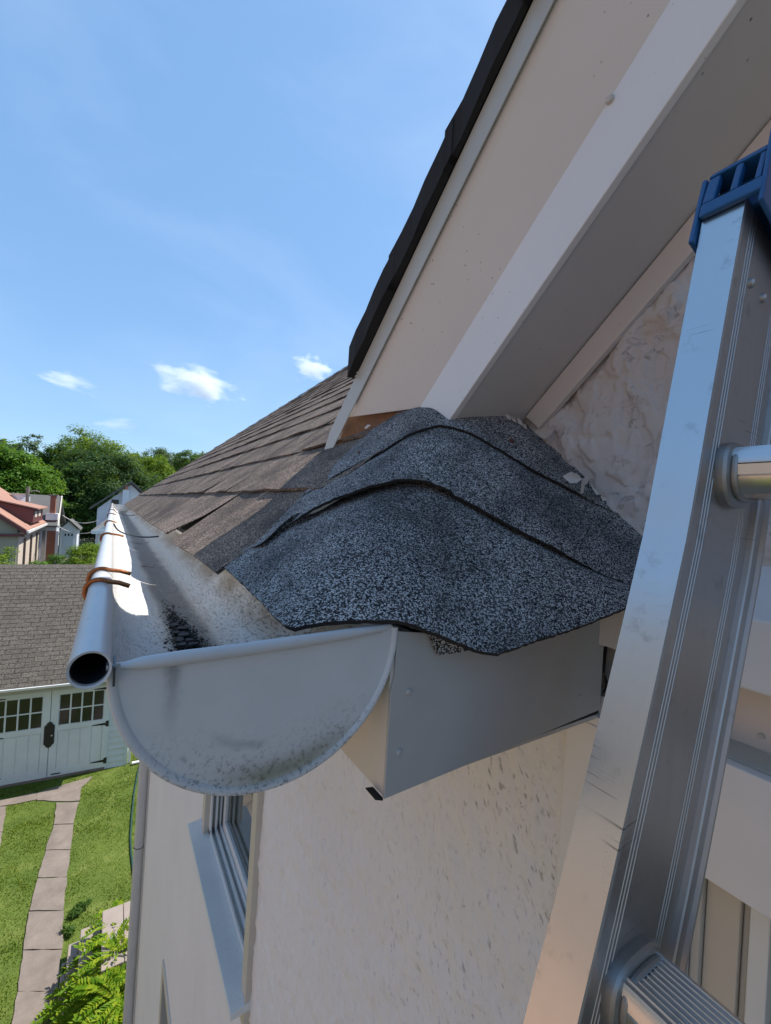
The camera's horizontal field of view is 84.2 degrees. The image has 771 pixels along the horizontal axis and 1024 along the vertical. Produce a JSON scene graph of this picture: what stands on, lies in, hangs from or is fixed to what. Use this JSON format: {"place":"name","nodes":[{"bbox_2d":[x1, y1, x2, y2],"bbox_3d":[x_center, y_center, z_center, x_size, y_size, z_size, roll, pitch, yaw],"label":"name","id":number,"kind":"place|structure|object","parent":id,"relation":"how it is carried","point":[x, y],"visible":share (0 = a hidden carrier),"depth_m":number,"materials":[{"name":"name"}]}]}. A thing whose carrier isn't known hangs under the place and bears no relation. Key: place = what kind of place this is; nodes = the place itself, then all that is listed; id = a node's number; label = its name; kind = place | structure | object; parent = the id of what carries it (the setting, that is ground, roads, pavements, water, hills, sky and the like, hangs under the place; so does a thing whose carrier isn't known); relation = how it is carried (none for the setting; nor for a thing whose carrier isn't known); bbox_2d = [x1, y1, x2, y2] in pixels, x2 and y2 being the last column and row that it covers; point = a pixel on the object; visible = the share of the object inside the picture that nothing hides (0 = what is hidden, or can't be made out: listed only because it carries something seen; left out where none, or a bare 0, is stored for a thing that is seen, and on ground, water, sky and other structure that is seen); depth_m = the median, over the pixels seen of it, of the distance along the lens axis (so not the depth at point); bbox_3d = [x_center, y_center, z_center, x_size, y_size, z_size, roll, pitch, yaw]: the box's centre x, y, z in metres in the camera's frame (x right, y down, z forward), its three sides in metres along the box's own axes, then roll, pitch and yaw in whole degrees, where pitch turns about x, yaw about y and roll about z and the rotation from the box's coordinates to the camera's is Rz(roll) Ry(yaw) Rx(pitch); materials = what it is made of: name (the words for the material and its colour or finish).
{"place":"outdoors","nodes":[
{"label":"outdoors","id":0,"kind":"place"},
{"bbox_2d":[0,776,92,1023],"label":"path","id":1,"kind":"structure","parent":0,"point":[38,981],"depth_m":6.90,"materials":[{"name":"concrete"}]},
{"bbox_2d":[0,564,130,788],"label":"garage","id":2,"kind":"structure","parent":0,"point":[54,723],"depth_m":10.38,"materials":[{"name":"green paint"}]},
{"bbox_2d":[0,691,51,785],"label":"door","id":3,"kind":"structure","parent":2,"relation":"in","point":[23,717],"depth_m":9.88,"materials":[{"name":"green paint"}]},
{"bbox_2d":[47,685,108,776],"bbox_3d":[-7.429,5.281,10.379,1.179,2.060,0.042,4,0,-27],"label":"door","id":4,"kind":"structure","parent":2,"relation":"in","point":[79,716],"depth_m":10.36,"materials":[{"name":"green paint"}]},
{"bbox_2d":[0,752,138,1023],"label":"lawn","id":5,"kind":"structure","parent":0,"point":[75,937],"depth_m":7.95,"materials":[{"name":"green plant"}]},
{"bbox_2d":[27,560,51,563],"bbox_3d":[-14.771,4.107,17.968,1.890,4.246,1.738,4,0,-33],"label":"shrub","id":6,"kind":"object","parent":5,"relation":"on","point":[40,562],"visible":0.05,"depth_m":17.84,"materials":[{"name":"green plant"}]},
{"bbox_2d":[60,924,75,937],"bbox_3d":[-4.902,6.460,6.597,0.247,0.132,0.164,4,0,19],"label":"weed clump","id":7,"kind":"object","parent":5,"relation":"on","point":[71,930],"visible":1,"depth_m":6.58,"materials":[{"name":"green plant"}]},
{"bbox_2d":[67,906,82,918],"bbox_3d":[-5.006,6.455,6.880,0.227,0.126,0.192,4,0,-33],"label":"weed clump","id":8,"kind":"object","parent":5,"relation":"on","point":[77,911],"visible":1,"depth_m":6.87,"materials":[{"name":"green plant"}]},
{"bbox_2d":[30,899,128,1023],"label":"leafy plant","id":9,"kind":"object","parent":5,"relation":"on","point":[101,1001],"visible":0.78,"depth_m":5.48,"materials":[{"name":"green plant"}]},
{"bbox_2d":[73,898,92,908],"bbox_3d":[-4.996,6.479,7.054,0.262,0.108,0.209,4,0,-2],"label":"weed clump","id":10,"kind":"object","parent":5,"relation":"on","point":[81,904],"visible":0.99,"depth_m":7.02,"materials":[{"name":"green plant"}]},
{"bbox_2d":[56,901,129,1016],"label":"back steps","id":11,"kind":"structure","parent":5,"relation":"on","point":[118,914],"depth_m":6.15,"materials":[{"name":"concrete"}]},
{"bbox_2d":[129,768,138,868],"bbox_3d":[-5.265,6.485,9.011,0.226,0.036,4.644,4,0,-30],"label":"garden hose","id":12,"kind":"object","parent":5,"relation":"on","point":[130,842],"visible":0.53,"depth_m":8.89,"materials":[{"name":"green rubber"}]},
{"bbox_2d":[523,130,770,1023],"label":"ladder","id":13,"kind":"object","parent":5,"relation":"on","point":[616,947],"visible":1,"depth_m":0.26,"materials":[{"name":"metal"}]},
{"bbox_2d":[57,524,94,563],"bbox_3d":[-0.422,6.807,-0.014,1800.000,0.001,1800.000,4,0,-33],"label":"terrain","id":14,"kind":"structure","parent":0,"point":[83,543],"depth_m":59.70,"materials":[{"name":"green plant"}]},
{"bbox_2d":[0,546,19,563],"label":"shrub","id":15,"kind":"object","parent":14,"relation":"on","point":[5,555],"visible":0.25,"depth_m":16.74,"materials":[{"name":"green plant"}]},
{"bbox_2d":[0,440,26,467],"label":"tree","id":16,"kind":"object","parent":14,"relation":"on","point":[10,446],"visible":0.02,"depth_m":71.82,"materials":[{"name":"green plant"}]},
{"bbox_2d":[0,487,47,563],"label":"red roof house","id":17,"kind":"structure","parent":14,"relation":"on","point":[26,520],"depth_m":26.36,"materials":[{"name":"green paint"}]},
{"bbox_2d":[22,537,25,563],"bbox_3d":[-22.620,3.035,26.673,0.030,2.850,0.750,4,0,-33],"label":"window","id":18,"kind":"structure","parent":17,"relation":"in","point":[24,543],"depth_m":26.57,"materials":[{"name":"white"}]},
{"bbox_2d":[29,534,32,563],"bbox_3d":[-23.964,2.956,28.780,0.030,2.850,0.750,4,0,-33],"label":"window","id":19,"kind":"structure","parent":17,"relation":"in","point":[31,536],"depth_m":28.68,"materials":[{"name":"white"}]},
{"bbox_2d":[34,532,37,561],"bbox_3d":[-25.301,2.777,30.888,0.030,2.650,0.750,4,0,-33],"label":"window","id":20,"kind":"structure","parent":17,"relation":"in","point":[36,542],"depth_m":30.80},
{"bbox_2d":[11,434,43,459],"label":"tree","id":21,"kind":"object","parent":14,"relation":"on","point":[30,446],"visible":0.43,"depth_m":73.11,"materials":[{"name":"green plant"}]},
{"bbox_2d":[25,487,39,501],"bbox_3d":[-26.375,1.696,31.659,0.861,7.078,0.296,4,0,-33],"label":"utility pole","id":22,"kind":"object","parent":14,"relation":"on","point":[28,491],"visible":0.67,"depth_m":31.45,"materials":[{"name":"grey wood"}]},
{"bbox_2d":[0,438,68,505],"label":"tree","id":23,"kind":"object","parent":14,"relation":"on","point":[21,472],"visible":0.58,"depth_m":36.86,"materials":[{"name":"green plant"}]},
{"bbox_2d":[10,493,65,562],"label":"grey roof house","id":24,"kind":"structure","parent":14,"relation":"on","point":[53,517],"depth_m":32.61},
{"bbox_2d":[32,441,71,467],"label":"tree","id":25,"kind":"object","parent":14,"relation":"on","point":[45,457],"visible":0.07,"depth_m":55.97,"materials":[{"name":"green plant"}]},
{"bbox_2d":[44,553,65,563],"bbox_3d":[-15.468,4.043,19.942,1.635,4.296,1.581,4,0,-33],"label":"shrub","id":26,"kind":"object","parent":14,"relation":"on","point":[52,558],"visible":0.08,"depth_m":19.79,"materials":[{"name":"green plant"}]},
{"bbox_2d":[59,518,82,557],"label":"white shed","id":27,"kind":"structure","parent":14,"relation":"on","point":[68,539],"depth_m":45.15,"materials":[{"name":"white wood"}]},
{"bbox_2d":[62,531,73,557],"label":"door","id":28,"kind":"structure","parent":27,"relation":"in","point":[68,541],"depth_m":45.06,"materials":[{"name":"grey"}]},
{"bbox_2d":[56,463,92,547],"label":"tree","id":29,"kind":"object","parent":14,"relation":"on","point":[67,472],"visible":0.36,"depth_m":49.13,"materials":[{"name":"green plant"}]},
{"bbox_2d":[62,542,100,564],"bbox_3d":[-14.049,3.822,19.678,2.263,4.910,2.221,3,0,34],"label":"shrub","id":30,"kind":"object","parent":14,"relation":"on","point":[80,552],"visible":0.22,"depth_m":19.42,"materials":[{"name":"green plant"}]},
{"bbox_2d":[52,424,144,536],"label":"tree","id":31,"kind":"object","parent":14,"relation":"on","point":[83,438],"visible":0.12,"depth_m":68.14,"materials":[{"name":"green plant"}]},
{"bbox_2d":[46,440,161,542],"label":"tree","id":32,"kind":"object","parent":14,"relation":"on","point":[125,471],"visible":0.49,"depth_m":51.99,"materials":[{"name":"green plant"}]},
{"bbox_2d":[89,481,143,563],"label":"white house","id":33,"kind":"structure","parent":14,"relation":"on","point":[131,491],"depth_m":30.13,"materials":[{"name":"white paint"}]},
{"bbox_2d":[111,499,118,503],"bbox_3d":[-19.258,-0.683,30.387,0.440,0.400,0.038,4,0,-33],"label":"window","id":34,"kind":"structure","parent":33,"relation":"in","point":[113,501],"depth_m":30.36,"materials":[{"name":"black glass"}]},
{"bbox_2d":[28,450,206,482],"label":"woods","id":35,"kind":"object","parent":14,"relation":"on","point":[139,455],"depth_m":122.20,"materials":[{"name":"green plant"}]},
{"bbox_2d":[127,451,152,469],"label":"tree","id":36,"kind":"object","parent":14,"relation":"on","point":[144,455],"visible":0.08,"depth_m":85.91,"materials":[{"name":"green plant"}]},
{"bbox_2d":[131,453,175,489],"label":"tree","id":37,"kind":"object","parent":14,"relation":"on","point":[163,469],"visible":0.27,"depth_m":64.34,"materials":[{"name":"green plant"}]},
{"bbox_2d":[145,447,183,473],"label":"tree","id":38,"kind":"object","parent":14,"relation":"on","point":[166,454],"visible":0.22,"depth_m":103.49,"materials":[{"name":"green plant"}]},
{"bbox_2d":[172,448,204,471],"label":"tree","id":39,"kind":"object","parent":14,"relation":"on","point":[185,461],"visible":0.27,"depth_m":100.49,"materials":[{"name":"green plant"}]},
{"bbox_2d":[125,0,770,1023],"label":"house","id":40,"kind":"structure","parent":14,"relation":"on","point":[399,856],"depth_m":0.51,"materials":[{"name":"white paint"}]},
{"bbox_2d":[123,761,147,1023],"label":"downspout","id":41,"kind":"object","parent":40,"relation":"attached to","point":[135,895],"visible":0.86,"depth_m":4.17,"materials":[{"name":"grey paint"}]},
{"bbox_2d":[158,959,171,1023],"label":"window","id":42,"kind":"structure","parent":40,"relation":"in","point":[164,1006],"depth_m":2.78,"materials":[{"name":"beige paint"}]},
{"bbox_2d":[187,793,256,1023],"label":"window","id":43,"kind":"structure","parent":40,"relation":"in","point":[222,841],"depth_m":1.70,"materials":[{"name":"beige paint"}]},
{"bbox_2d":[66,503,397,795],"bbox_3d":[-1.430,0.037,2.379,0.196,0.102,5.057,4,0,-33],"label":"gutter","id":44,"kind":"object","parent":40,"relation":"attached to","point":[258,697],"visible":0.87,"depth_m":0.27,"materials":[{"name":"paint"}]},
{"bbox_2d":[177,626,190,628],"bbox_3d":[-0.262,0.150,0.554,0.018,0.002,0.012,4,0,-33],"label":"debris flake","id":45,"kind":"object","parent":44,"relation":"on","point":[183,627],"visible":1,"depth_m":0.55,"materials":[{"name":"grey stone"}]},
{"bbox_2d":[160,600,215,651],"bbox_3d":[-0.294,0.150,0.599,0.060,0.011,0.325,4,0,-33],"label":"grit","id":46,"kind":"object","parent":44,"relation":"in","point":[174,619],"visible":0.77,"depth_m":0.54,"materials":[{"name":"black gravel"}]},
{"bbox_2d":[175,637,184,641],"bbox_3d":[-0.243,0.150,0.502,0.011,0.002,0.012,4,0,-5],"label":"debris flake","id":47,"kind":"object","parent":46,"relation":"on","point":[179,639],"visible":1,"depth_m":0.50,"materials":[{"name":"grey stone"}]},
{"bbox_2d":[176,642,186,645],"bbox_3d":[-0.229,0.148,0.479,0.010,0.002,0.011,4,0,2],"label":"debris flake","id":48,"kind":"object","parent":46,"relation":"on","point":[182,644],"visible":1,"depth_m":0.48,"materials":[{"name":"grey stone"}]},
{"bbox_2d":[177,631,188,636],"bbox_3d":[-0.249,0.150,0.526,0.014,0.002,0.018,4,0,-33],"label":"debris flake","id":49,"kind":"object","parent":46,"relation":"on","point":[183,634],"visible":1,"depth_m":0.52,"materials":[{"name":"grey stone"}]},
{"bbox_2d":[188,642,197,645],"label":"debris flake","id":50,"kind":"object","parent":46,"relation":"on","point":[191,643],"visible":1,"depth_m":0.48,"materials":[{"name":"grey stone"}]},
{"bbox_2d":[535,428,553,438],"bbox_3d":[0.226,-0.112,0.609,0.003,0.017,0.031,4,0,-33],"label":"paint flake","id":51,"kind":"object","parent":40,"relation":"on","point":[545,433],"visible":1,"depth_m":0.61,"materials":[{"name":"white paint"}]},
{"bbox_2d":[563,472,581,482],"bbox_3d":[0.232,-0.043,0.529,0.003,0.014,0.027,4,0,-33],"label":"paint flake","id":52,"kind":"object","parent":40,"relation":"on","point":[570,477],"visible":1,"depth_m":0.53,"materials":[{"name":"white paint"}]},
{"bbox_2d":[580,476,587,493],"bbox_3d":[0.245,-0.033,0.525,0.003,0.022,0.010,4,0,-33],"label":"paint flake","id":53,"kind":"object","parent":40,"relation":"attached to","point":[584,481],"visible":1,"depth_m":0.53,"materials":[{"name":"white paint"}]},
{"bbox_2d":[589,482,599,494],"bbox_3d":[0.255,-0.029,0.523,0.003,0.016,0.015,4,0,-33],"label":"paint flake","id":54,"kind":"object","parent":40,"relation":"on","point":[595,490],"visible":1,"depth_m":0.52,"materials":[{"name":"white paint"}]},
{"bbox_2d":[686,878,770,1023],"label":"window group","id":55,"kind":"structure","parent":40,"relation":"in","point":[730,955],"depth_m":0.37,"materials":[{"name":"grey paint"}]},
{"bbox_2d":[0,0,505,458],"label":"sky","id":56,"kind":"structure","parent":0,"point":[204,204],"materials":[{"name":"blue"}]}
]}

